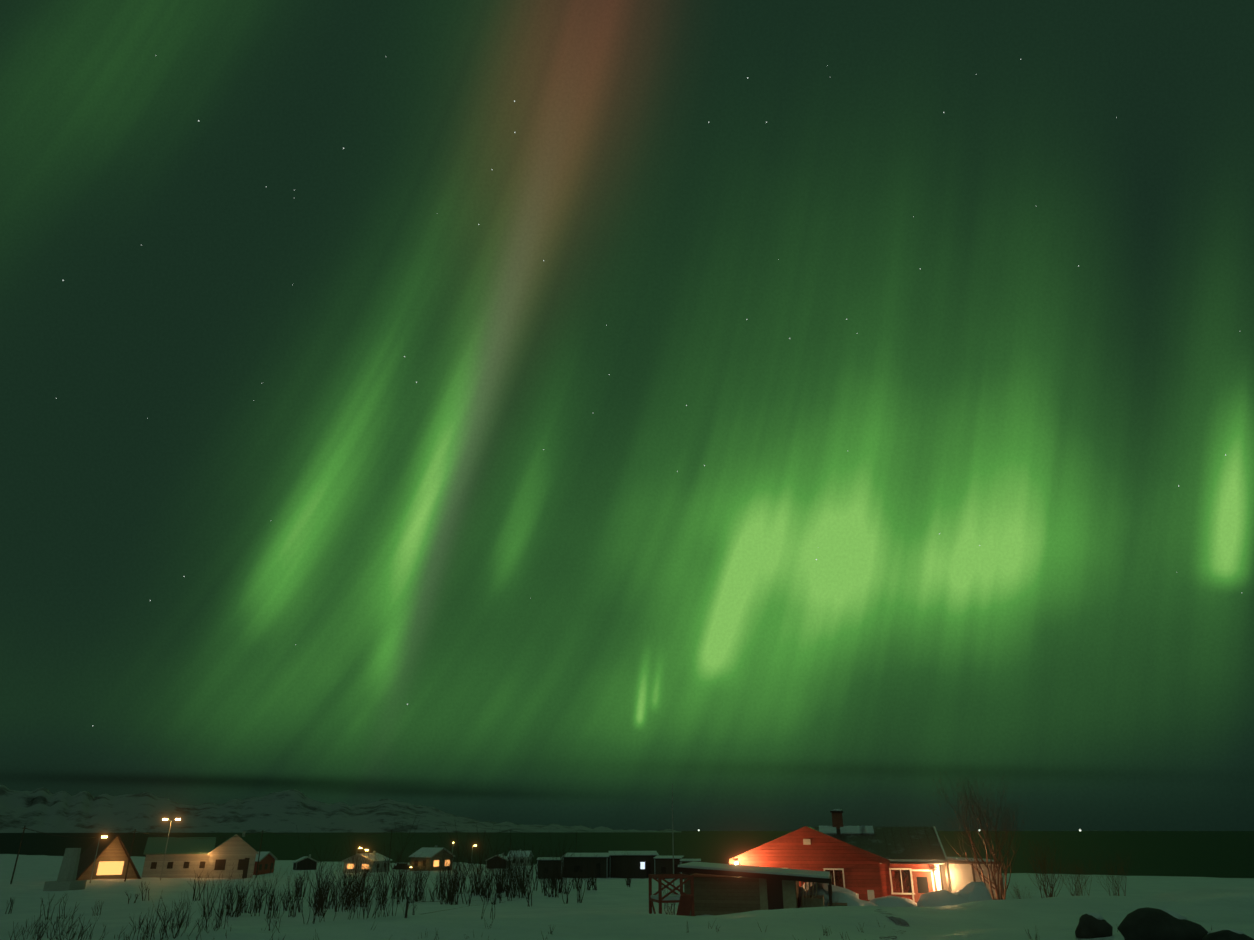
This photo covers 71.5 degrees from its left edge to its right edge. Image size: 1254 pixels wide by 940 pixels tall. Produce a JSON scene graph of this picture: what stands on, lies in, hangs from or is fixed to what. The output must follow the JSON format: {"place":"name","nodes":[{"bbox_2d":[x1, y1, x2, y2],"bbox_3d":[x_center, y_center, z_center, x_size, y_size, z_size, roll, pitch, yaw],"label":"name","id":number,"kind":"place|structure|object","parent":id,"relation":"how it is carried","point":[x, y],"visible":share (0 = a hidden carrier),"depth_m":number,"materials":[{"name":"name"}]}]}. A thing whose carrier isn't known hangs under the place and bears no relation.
{"place":"outdoors","nodes":[
{"label":"outdoors","id":0,"kind":"place"},
{"bbox_2d":[0,784,680,832],"bbox_3d":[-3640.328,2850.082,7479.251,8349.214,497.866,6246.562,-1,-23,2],"label":"mountains","id":1,"kind":"structure","parent":0,"point":[44,810],"depth_m":6442.17,"materials":[{"name":"white snow"}]},
{"bbox_2d":[0,854,1253,939],"bbox_3d":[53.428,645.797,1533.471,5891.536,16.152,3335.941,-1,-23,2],"label":"snow ground","id":2,"kind":"structure","parent":0,"point":[609,908],"depth_m":30.33,"materials":[{"name":"white snow"}]},
{"bbox_2d":[43,818,533,890],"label":"houses","id":3,"kind":"structure","parent":2,"relation":"on","point":[103,856],"depth_m":158.34,"materials":[{"name":"beige"}]},
{"bbox_2d":[10,826,576,883],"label":"power line","id":4,"kind":"object","parent":2,"relation":"on","point":[24,828],"visible":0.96,"depth_m":140.10,"materials":[{"name":"brown wood"}]},
{"bbox_2d":[5,820,639,939],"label":"willow shrubs","id":5,"kind":"object","parent":2,"relation":"on","point":[322,899],"visible":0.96,"depth_m":67.76,"materials":[{"name":"brown plant"}]},
{"bbox_2d":[405,892,528,917],"bbox_3d":[-8.780,24.061,48.611,3.532,4.126,58.962,1,-23,-3],"label":"fence","id":6,"kind":"object","parent":2,"relation":"on","point":[406,909],"visible":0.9,"depth_m":30.88,"materials":[{"name":"brown wood"}]},
{"bbox_2d":[18,918,1211,939],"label":"grass tufts","id":7,"kind":"object","parent":2,"relation":"on","point":[541,931],"visible":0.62,"depth_m":18.09,"materials":[{"name":"brown"}]},
{"bbox_2d":[536,851,700,878],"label":"dark cabins","id":8,"kind":"object","parent":2,"relation":"on","point":[648,863],"visible":0.6,"depth_m":182.65,"materials":[{"name":"brown wood"}]},
{"bbox_2d":[662,886,675,914],"bbox_3d":[2.043,19.612,39.133,0.800,1.841,1.042,11,-25,-26],"label":"bush","id":9,"kind":"object","parent":2,"relation":"on","point":[668,905],"visible":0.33,"depth_m":39.09,"materials":[{"name":"brown plant"}]},
{"bbox_2d":[649,874,694,915],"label":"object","id":10,"kind":"structure","parent":2,"relation":"on","point":[685,901],"depth_m":33.42,"materials":[{"name":"wood"}]},
{"bbox_2d":[672,783,674,914],"bbox_3d":[1.904,15.989,35.779,0.250,5.900,0.250,-1,-23,2],"label":"flag pole","id":11,"kind":"object","parent":2,"relation":"on","point":[673,842],"visible":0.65,"depth_m":36.04,"materials":[{"name":"grey metal"}]},
{"bbox_2d":[676,862,846,915],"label":"shed","id":12,"kind":"structure","parent":2,"relation":"on","point":[721,889],"depth_m":35.88,"materials":[{"name":"brown wood"}]},
{"bbox_2d":[729,809,947,902],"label":"red house","id":13,"kind":"structure","parent":2,"relation":"on","point":[867,863],"depth_m":41.92,"materials":[{"name":"red wood"}]},
{"bbox_2d":[697,882,991,915],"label":"snow heaps","id":14,"kind":"object","parent":2,"relation":"on","point":[973,891],"visible":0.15,"depth_m":38.01,"materials":[{"name":"white snow"}]},
{"bbox_2d":[876,909,909,938],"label":"footprint trail","id":15,"kind":"object","parent":2,"relation":"on","point":[899,921],"visible":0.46,"depth_m":21.89,"materials":[{"name":"white snow"}]},
{"bbox_2d":[939,857,1005,899],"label":"annex","id":16,"kind":"object","parent":2,"relation":"on","point":[957,873],"visible":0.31,"depth_m":40.94,"materials":[{"name":"white"}]},
{"bbox_2d":[931,772,1029,899],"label":"bush","id":17,"kind":"object","parent":2,"relation":"on","point":[998,889],"visible":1,"depth_m":40.09,"materials":[{"name":"brown plant"}]},
{"bbox_2d":[1006,882,1035,898],"bbox_3d":[16.723,18.286,36.832,0.934,1.754,1.090,5,-23,-12],"label":"grass tuft","id":18,"kind":"object","parent":2,"relation":"on","point":[1019,891],"visible":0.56,"depth_m":36.83,"materials":[{"name":"brown plant"}]},
{"bbox_2d":[1019,830,1069,897],"bbox_3d":[18.290,17.735,38.329,2.765,3.871,2.636,-13,-26,28],"label":"bush","id":19,"kind":"object","parent":2,"relation":"on","point":[1045,878],"visible":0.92,"depth_m":38.17,"materials":[{"name":"brown plant"}]},
{"bbox_2d":[1056,856,1098,895],"bbox_3d":[19.900,18.345,38.311,1.752,2.834,2.064,-1,-23,2],"label":"bush","id":20,"kind":"object","parent":2,"relation":"on","point":[1078,886],"visible":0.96,"depth_m":38.37,"materials":[{"name":"brown plant"}]},
{"bbox_2d":[1092,846,1133,895],"bbox_3d":[22.122,18.739,39.947,1.872,3.500,2.254,-1,-23,2],"label":"bush","id":21,"kind":"object","parent":2,"relation":"on","point":[1118,886],"visible":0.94,"depth_m":39.78,"materials":[{"name":"brown plant"}]},
{"bbox_2d":[1075,907,1253,939],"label":"boulders","id":22,"kind":"object","parent":2,"relation":"on","point":[1147,923],"visible":0.94,"depth_m":15.71,"materials":[{"name":"black stone"}]},
{"bbox_2d":[0,831,1253,877],"bbox_3d":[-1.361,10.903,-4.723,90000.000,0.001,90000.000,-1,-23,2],"label":"sea water","id":23,"kind":"structure","parent":0,"point":[1222,854],"depth_m":757.23,"materials":[{"name":"grey liquid"}]},
{"bbox_2d":[0,0,1253,830],"label":"sky","id":24,"kind":"structure","parent":0,"point":[573,631],"materials":[{"name":"green"}]},
{"bbox_2d":[56,56,1225,725],"bbox_3d":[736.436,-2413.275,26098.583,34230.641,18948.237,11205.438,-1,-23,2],"label":"stars","id":25,"kind":"object","parent":24,"relation":"in","point":[478,224],"visible":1,"depth_m":27467.99,"materials":[{"name":"green"}]}
]}

